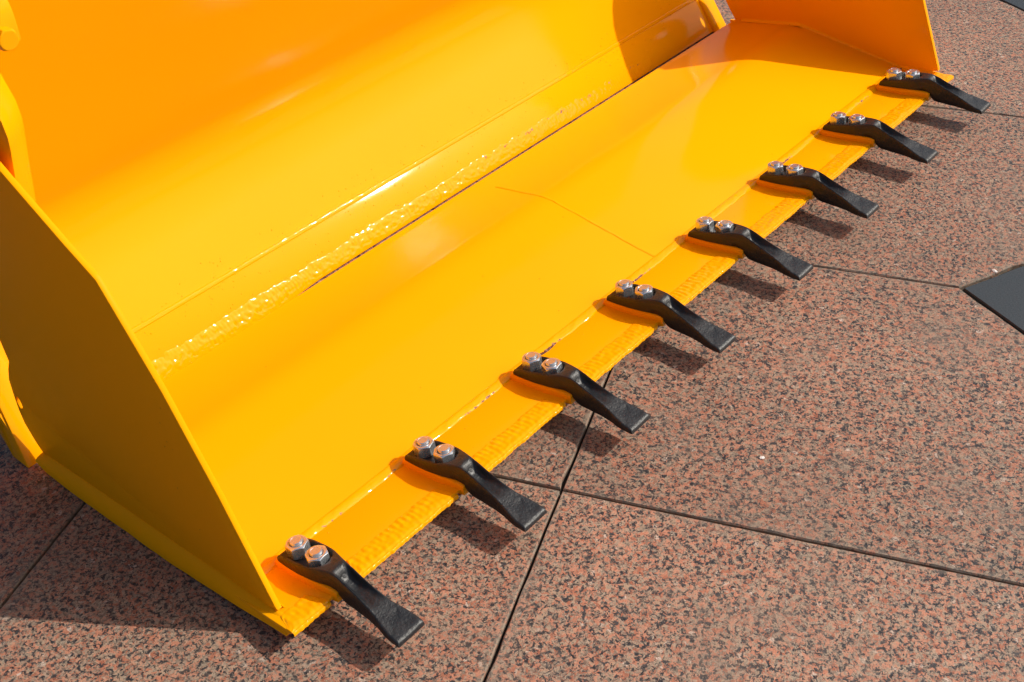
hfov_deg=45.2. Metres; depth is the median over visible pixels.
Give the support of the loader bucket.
on the ground
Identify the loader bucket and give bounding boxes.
[0,0,990,647]
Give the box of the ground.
[0,0,1023,681]
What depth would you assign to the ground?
1.99 m

